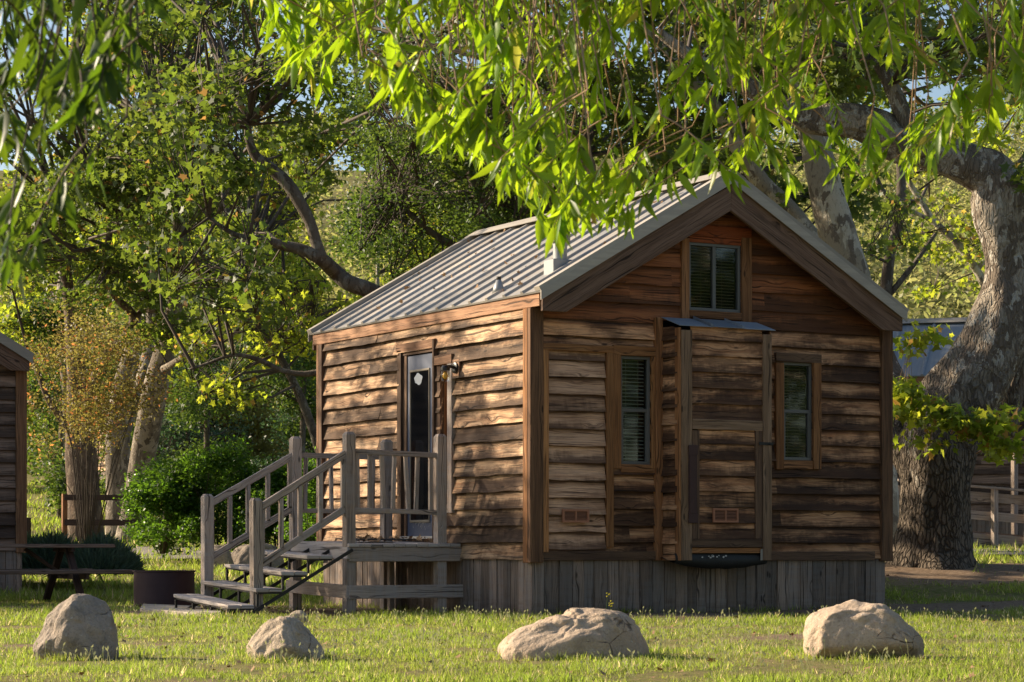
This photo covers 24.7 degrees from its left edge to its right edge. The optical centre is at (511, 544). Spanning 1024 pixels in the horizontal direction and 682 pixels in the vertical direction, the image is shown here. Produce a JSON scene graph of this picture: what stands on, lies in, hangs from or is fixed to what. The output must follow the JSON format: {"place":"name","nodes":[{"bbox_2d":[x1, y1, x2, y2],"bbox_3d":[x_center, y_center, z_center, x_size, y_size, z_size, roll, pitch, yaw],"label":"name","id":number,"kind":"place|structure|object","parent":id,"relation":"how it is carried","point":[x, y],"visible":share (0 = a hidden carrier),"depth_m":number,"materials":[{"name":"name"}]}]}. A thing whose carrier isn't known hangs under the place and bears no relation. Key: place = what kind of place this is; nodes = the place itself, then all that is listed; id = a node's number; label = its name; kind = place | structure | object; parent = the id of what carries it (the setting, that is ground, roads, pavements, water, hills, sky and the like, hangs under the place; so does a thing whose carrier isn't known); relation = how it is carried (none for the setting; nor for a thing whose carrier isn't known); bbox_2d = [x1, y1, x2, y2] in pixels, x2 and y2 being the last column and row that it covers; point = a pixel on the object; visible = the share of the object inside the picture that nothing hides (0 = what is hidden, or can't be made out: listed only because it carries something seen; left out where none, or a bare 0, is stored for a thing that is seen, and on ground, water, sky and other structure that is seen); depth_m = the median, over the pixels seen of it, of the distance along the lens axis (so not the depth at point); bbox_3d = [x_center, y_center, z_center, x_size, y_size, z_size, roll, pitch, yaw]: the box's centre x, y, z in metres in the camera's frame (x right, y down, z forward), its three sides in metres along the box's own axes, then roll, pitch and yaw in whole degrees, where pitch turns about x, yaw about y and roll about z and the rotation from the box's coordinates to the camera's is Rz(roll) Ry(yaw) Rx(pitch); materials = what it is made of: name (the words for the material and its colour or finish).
{"place":"outdoors","nodes":[
{"label":"outdoors","id":0,"kind":"place"},
{"bbox_2d":[27,478,285,555],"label":"grass","id":1,"kind":"structure","parent":0,"point":[48,515],"depth_m":58.44,"materials":[{"name":"green plant"}]},
{"bbox_2d":[0,599,1023,681],"bbox_3d":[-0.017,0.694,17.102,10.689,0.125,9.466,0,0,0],"label":"grass","id":2,"kind":"structure","parent":0,"point":[407,646],"depth_m":14.57,"materials":[{"name":"green plant"}]},
{"bbox_2d":[0,149,1023,681],"bbox_3d":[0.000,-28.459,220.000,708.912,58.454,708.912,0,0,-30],"label":"ground","id":3,"kind":"structure","parent":0,"point":[972,579],"depth_m":20.11,"materials":[{"name":"green plant"}]},
{"bbox_2d":[0,332,33,594],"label":"wooden cabin","id":4,"kind":"object","parent":3,"relation":"on","point":[16,358],"visible":0.94,"depth_m":32.90,"materials":[{"name":"brown wood"}]},
{"bbox_2d":[27,518,30,533],"bbox_3d":[-8.281,-0.145,40.000,0.090,0.630,0.090,0,0,-30],"label":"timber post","id":5,"kind":"object","parent":3,"relation":"on","point":[28,524],"visible":0.24,"depth_m":39.96,"materials":[{"name":"brown wood"}]},
{"bbox_2d":[27,526,41,575],"bbox_3d":[-7.490,0.136,36.517,0.986,0.878,1.686,0,0,-8],"label":"rosemary bush","id":6,"kind":"object","parent":3,"relation":"on","point":[29,536],"depth_m":36.33,"materials":[{"name":"green plant"}]},
{"bbox_2d":[22,527,91,578],"bbox_3d":[-6.963,0.150,35.525,1.519,0.923,1.736,0,0,-30],"label":"rosemary bush","id":7,"kind":"object","parent":3,"relation":"on","point":[29,561],"visible":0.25,"depth_m":35.09,"materials":[{"name":"green plant"}]},
{"bbox_2d":[0,58,115,474],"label":"tall tree","id":8,"kind":"object","parent":3,"relation":"on","point":[49,281],"visible":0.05,"depth_m":71.89,"materials":[{"name":"green plant"}]},
{"bbox_2d":[0,227,121,519],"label":"broadleaf tree","id":9,"kind":"object","parent":3,"relation":"on","point":[58,484],"visible":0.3,"depth_m":59.26,"materials":[{"name":"green plant"}]},
{"bbox_2d":[0,544,132,600],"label":"picnic table","id":10,"kind":"object","parent":3,"relation":"on","point":[73,572],"visible":0.93,"depth_m":28.93,"materials":[{"name":"brown wood"}]},
{"bbox_2d":[0,239,137,486],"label":"sycamore tree","id":11,"kind":"object","parent":3,"relation":"on","point":[36,289],"visible":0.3,"depth_m":59.88,"materials":[{"name":"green plant"}]},
{"bbox_2d":[33,594,118,660],"bbox_3d":[-2.821,0.589,15.176,0.547,0.541,0.402,0,0,0],"label":"boulder","id":12,"kind":"object","parent":3,"relation":"on","point":[78,622],"visible":0.77,"depth_m":15.04,"materials":[{"name":"grey stone"}]},
{"bbox_2d":[0,0,173,303],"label":"overhanging tree","id":13,"kind":"object","parent":3,"relation":"on","point":[100,77],"visible":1,"depth_m":4.92,"materials":[{"name":"green plant"}]},
{"bbox_2d":[4,276,188,542],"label":"bronze shrub","id":14,"kind":"object","parent":3,"relation":"on","point":[127,394],"visible":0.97,"depth_m":44.19,"materials":[{"name":"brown plant"}]},
{"bbox_2d":[0,0,205,543],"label":"sycamore tree","id":15,"kind":"object","parent":3,"relation":"on","point":[129,172],"visible":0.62,"depth_m":47.97,"materials":[{"name":"green plant"}]},
{"bbox_2d":[60,529,147,584],"bbox_3d":[-6.033,0.205,34.541,1.490,0.888,1.734,0,0,-30],"label":"rosemary bush","id":16,"kind":"object","parent":3,"relation":"on","point":[120,555],"visible":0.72,"depth_m":34.09,"materials":[{"name":"green plant"}]},
{"bbox_2d":[25,1,223,536],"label":"sycamore tree","id":17,"kind":"object","parent":3,"relation":"on","point":[113,509],"visible":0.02,"depth_m":54.28,"materials":[{"name":"green plant"}]},
{"bbox_2d":[82,216,199,491],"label":"broadleaf tree","id":18,"kind":"object","parent":3,"relation":"on","point":[126,316],"visible":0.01,"depth_m":67.81,"materials":[{"name":"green plant"}]},
{"bbox_2d":[113,447,200,561],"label":"green shrub","id":19,"kind":"object","parent":3,"relation":"on","point":[153,493],"visible":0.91,"depth_m":43.14,"materials":[{"name":"green plant"}]},
{"bbox_2d":[133,570,195,606],"bbox_3d":[-4.102,0.555,27.598,0.738,0.500,0.738,0,0,-30],"label":"fire ring","id":20,"kind":"object","parent":3,"relation":"on","point":[157,586],"visible":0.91,"depth_m":27.29,"materials":[{"name":"metal"}]},
{"bbox_2d":[94,351,260,479],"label":"tree","id":21,"kind":"object","parent":3,"relation":"on","point":[165,446],"visible":0.03,"depth_m":77.28,"materials":[{"name":"green plant"}]},
{"bbox_2d":[200,416,225,448],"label":"window","id":22,"kind":"structure","parent":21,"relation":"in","point":[224,438],"depth_m":77.20,"materials":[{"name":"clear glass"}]},
{"bbox_2d":[63,0,293,542],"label":"sycamore tree","id":23,"kind":"object","parent":3,"relation":"on","point":[147,441],"visible":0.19,"depth_m":51.58,"materials":[{"name":"green plant"}]},
{"bbox_2d":[140,604,222,615],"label":"stone slab","id":24,"kind":"structure","parent":3,"relation":"on","point":[181,609],"depth_m":24.55,"materials":[{"name":"beige stone"}]},
{"bbox_2d":[61,494,313,552],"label":"rail fence","id":25,"kind":"object","parent":3,"relation":"on","point":[66,522],"visible":0.2,"depth_m":47.42,"materials":[{"name":"brown wood"}]},
{"bbox_2d":[156,348,260,493],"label":"dark tree","id":26,"kind":"object","parent":3,"relation":"on","point":[186,436],"visible":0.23,"depth_m":65.97,"materials":[{"name":"green plant"}]},
{"bbox_2d":[165,432,259,553],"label":"green shrub","id":27,"kind":"object","parent":3,"relation":"on","point":[205,469],"visible":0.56,"depth_m":43.06,"materials":[{"name":"green plant"}]},
{"bbox_2d":[155,190,275,491],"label":"broadleaf tree","id":28,"kind":"object","parent":3,"relation":"on","point":[175,408],"visible":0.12,"depth_m":63.74,"materials":[{"name":"green plant"}]},
{"bbox_2d":[214,545,233,569],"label":"boulder","id":29,"kind":"object","parent":3,"relation":"on","point":[225,558],"visible":0.2,"depth_m":40.99,"materials":[{"name":"grey stone"}]},
{"bbox_2d":[90,0,380,376],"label":"sycamore tree","id":30,"kind":"object","parent":3,"relation":"on","point":[221,96],"visible":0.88,"depth_m":32.62,"materials":[{"name":"green plant"}]},
{"bbox_2d":[148,121,362,452],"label":"sycamore tree","id":31,"kind":"object","parent":3,"relation":"on","point":[277,342],"visible":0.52,"depth_m":44.28,"materials":[{"name":"green plant"}]},
{"bbox_2d":[170,206,340,492],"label":"broadleaf tree","id":32,"kind":"object","parent":3,"relation":"on","point":[287,398],"visible":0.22,"depth_m":59.75,"materials":[{"name":"green plant"}]},
{"bbox_2d":[231,543,284,568],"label":"boulder","id":33,"kind":"object","parent":3,"relation":"on","point":[239,554],"visible":0.29,"depth_m":41.41,"materials":[{"name":"grey stone"}]},
{"bbox_2d":[164,111,370,461],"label":"tall tree","id":34,"kind":"object","parent":3,"relation":"on","point":[264,447],"visible":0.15,"depth_m":77.04,"materials":[{"name":"green plant"}]},
{"bbox_2d":[226,454,312,547],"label":"green shrub","id":35,"kind":"object","parent":3,"relation":"on","point":[278,479],"visible":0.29,"depth_m":42.84,"materials":[{"name":"green plant"}]},
{"bbox_2d":[227,336,315,473],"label":"dark tree","id":36,"kind":"object","parent":3,"relation":"on","point":[283,431],"visible":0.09,"depth_m":61.57,"materials":[{"name":"green plant"}]},
{"bbox_2d":[246,616,324,661],"bbox_3d":[-1.429,0.653,14.782,0.511,0.405,0.423,0,0,0],"label":"boulder","id":37,"kind":"object","parent":3,"relation":"on","point":[292,632],"visible":0.65,"depth_m":14.67,"materials":[{"name":"beige stone"}]},
{"bbox_2d":[272,446,315,541],"bbox_3d":[-3.338,-0.718,39.956,1.497,1.943,2.389,0,0,-15],"label":"green shrub","id":38,"kind":"object","parent":3,"relation":"on","point":[309,521],"visible":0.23,"depth_m":39.72,"materials":[{"name":"green plant"}]},
{"bbox_2d":[289,610,307,622],"bbox_3d":[-1.968,0.682,21.556,0.182,0.157,0.154,0,0,0],"label":"stone","id":39,"kind":"object","parent":3,"relation":"on","point":[298,613],"visible":0.49,"depth_m":21.50,"materials":[{"name":"beige stone"}]},
{"bbox_2d":[173,432,462,613],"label":"entry deck","id":40,"kind":"structure","parent":3,"relation":"on","point":[390,591],"depth_m":24.89,"materials":[{"name":"grey wood"}]},
{"bbox_2d":[335,538,410,539],"bbox_3d":[-1.520,-0.057,25.566,0.620,0.024,0.620,0,0,-30],"label":"door mat","id":41,"kind":"object","parent":40,"relation":"on","point":[376,539],"depth_m":25.37,"materials":[{"name":"fabric"}]},
{"bbox_2d":[334,533,432,542],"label":"fallen leaves","id":42,"kind":"object","parent":40,"relation":"on","point":[367,536],"visible":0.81,"depth_m":25.33,"materials":[{"name":"brown plant"}]},
{"bbox_2d":[223,110,478,404],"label":"tall tree","id":43,"kind":"object","parent":3,"relation":"on","point":[352,300],"visible":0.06,"depth_m":73.89,"materials":[{"name":"green plant"}]},
{"bbox_2d":[310,9,650,284],"bbox_3d":[-0.538,-4.484,38.381,5.719,9.107,6.628,0,0,4],"label":"oak tree","id":44,"kind":"object","parent":3,"relation":"on","point":[407,190],"visible":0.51,"depth_m":37.46,"materials":[{"name":"green plant"}]},
{"bbox_2d":[367,66,609,284],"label":"tall tree","id":45,"kind":"object","parent":3,"relation":"on","point":[381,280],"visible":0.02,"depth_m":80.95,"materials":[{"name":"green plant"}]},
{"bbox_2d":[0,94,1023,453],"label":"distant woods","id":46,"kind":"object","parent":3,"relation":"on","point":[958,302],"visible":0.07,"depth_m":113.61,"materials":[{"name":"green plant"}]},
{"bbox_2d":[0,540,1023,600],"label":"grass","id":47,"kind":"structure","parent":3,"relation":"on","point":[114,589],"depth_m":35.37,"materials":[{"name":"green plant"}]},
{"bbox_2d":[0,567,1023,680],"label":"fallen leaves","id":48,"kind":"object","parent":3,"relation":"on","point":[601,671],"visible":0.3,"depth_m":17.88,"materials":[{"name":"brown plant"}]},
{"bbox_2d":[497,608,649,659],"bbox_3d":[0.395,0.659,15.024,0.978,0.505,0.604,0,0,0],"label":"boulder","id":49,"kind":"object","parent":3,"relation":"on","point":[572,631],"visible":0.6,"depth_m":14.84,"materials":[{"name":"beige stone"}]},
{"bbox_2d":[257,0,938,536],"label":"sycamore tree","id":50,"kind":"object","parent":3,"relation":"on","point":[835,214],"visible":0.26,"depth_m":38.21,"materials":[{"name":"green plant"}]},
{"bbox_2d":[307,170,908,614],"bbox_3d":[0.889,-1.576,27.139,4.877,4.802,5.888,0,0,-30],"label":"wooden cabin","id":51,"kind":"object","parent":3,"relation":"on","point":[687,404],"visible":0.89,"depth_m":24.84,"materials":[{"name":"brown wood"}]},
{"bbox_2d":[408,353,431,535],"bbox_3d":[-0.997,-1.102,26.006,0.056,2.022,0.729,0,0,-30],"label":"door","id":52,"kind":"structure","parent":51,"relation":"in","point":[419,366],"depth_m":26.00,"materials":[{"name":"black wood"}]},
{"bbox_2d":[434,354,455,512],"bbox_3d":[-0.705,-1.203,25.471,0.116,1.722,0.401,0,0,-30],"label":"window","id":53,"kind":"structure","parent":51,"relation":"in","point":[449,416],"depth_m":25.33,"materials":[{"name":"brown wood"}]},
{"bbox_2d":[350,191,679,316],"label":"fallen leaves","id":54,"kind":"object","parent":51,"relation":"on","point":[443,274],"visible":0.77,"depth_m":27.13,"materials":[{"name":"brown plant"}]},
{"bbox_2d":[612,345,655,472],"bbox_3d":[1.247,-1.414,24.472,0.519,1.320,0.147,0,0,-30],"label":"window","id":55,"kind":"structure","parent":51,"relation":"in","point":[634,384],"depth_m":24.52,"materials":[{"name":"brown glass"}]},
{"bbox_2d":[680,225,751,321],"bbox_3d":[2.155,-2.883,24.991,0.905,1.030,0.141,0,0,-30],"label":"window","id":56,"kind":"structure","parent":51,"relation":"in","point":[711,276],"depth_m":25.01,"materials":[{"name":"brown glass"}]},
{"bbox_2d":[688,429,772,546],"bbox_3d":[2.298,-0.597,24.600,1.084,1.254,0.081,0,0,-30],"label":"closet door","id":57,"kind":"structure","parent":51,"relation":"in","point":[725,466],"depth_m":24.58,"materials":[{"name":"brown wood"}]},
{"bbox_2d":[773,352,821,468],"bbox_3d":[3.087,-1.447,25.513,0.612,1.264,0.153,0,0,-30],"label":"window","id":58,"kind":"structure","parent":51,"relation":"in","point":[793,383],"depth_m":25.56,"materials":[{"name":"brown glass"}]},
{"bbox_2d":[236,0,1023,258],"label":"overhanging tree","id":59,"kind":"object","parent":3,"relation":"on","point":[579,193],"visible":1,"depth_m":8.12,"materials":[{"name":"green plant"}]},
{"bbox_2d":[566,82,765,200],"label":"tall tree","id":60,"kind":"object","parent":3,"relation":"on","point":[643,179],"visible":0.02,"depth_m":78.24,"materials":[{"name":"green plant"}]},
{"bbox_2d":[655,0,1023,569],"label":"sycamore tree","id":61,"kind":"object","parent":3,"relation":"on","point":[948,416],"visible":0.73,"depth_m":30.66,"materials":[{"name":"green plant"}]},
{"bbox_2d":[803,599,923,658],"bbox_3d":[2.241,0.606,14.933,0.771,0.513,0.649,0,0,0],"label":"boulder","id":62,"kind":"object","parent":3,"relation":"on","point":[851,625],"visible":0.61,"depth_m":14.68,"materials":[{"name":"beige stone"}]},
{"bbox_2d":[859,0,1021,295],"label":"young tree","id":63,"kind":"object","parent":3,"relation":"on","point":[897,205],"visible":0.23,"depth_m":47.88,"materials":[{"name":"green plant"}]},
{"bbox_2d":[883,81,1023,303],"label":"sycamore tree","id":64,"kind":"object","parent":3,"relation":"on","point":[970,259],"visible":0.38,"depth_m":55.93,"materials":[{"name":"green plant"}]},
{"bbox_2d":[893,317,1023,534],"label":"wooden cabin","id":65,"kind":"object","parent":3,"relation":"on","point":[985,473],"visible":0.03,"depth_m":42.23,"materials":[{"name":"brown wood"}]},
{"bbox_2d":[898,453,1023,547],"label":"fence","id":66,"kind":"object","parent":3,"relation":"on","point":[1014,499],"visible":0.27,"depth_m":39.08,"materials":[{"name":"grey wood"}]},
{"bbox_2d":[0,565,1023,626],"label":"grass","id":67,"kind":"structure","parent":0,"point":[408,617],"depth_m":22.89,"materials":[{"name":"green plant"}]},
{"bbox_2d":[0,0,1023,169],"label":"sky","id":68,"kind":"structure","parent":0,"point":[935,93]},
{"bbox_2d":[133,546,1023,558],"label":"road","id":69,"kind":"structure","parent":0,"point":[144,551],"depth_m":46.33,"materials":[{"name":"grey asphalt"}]}
]}

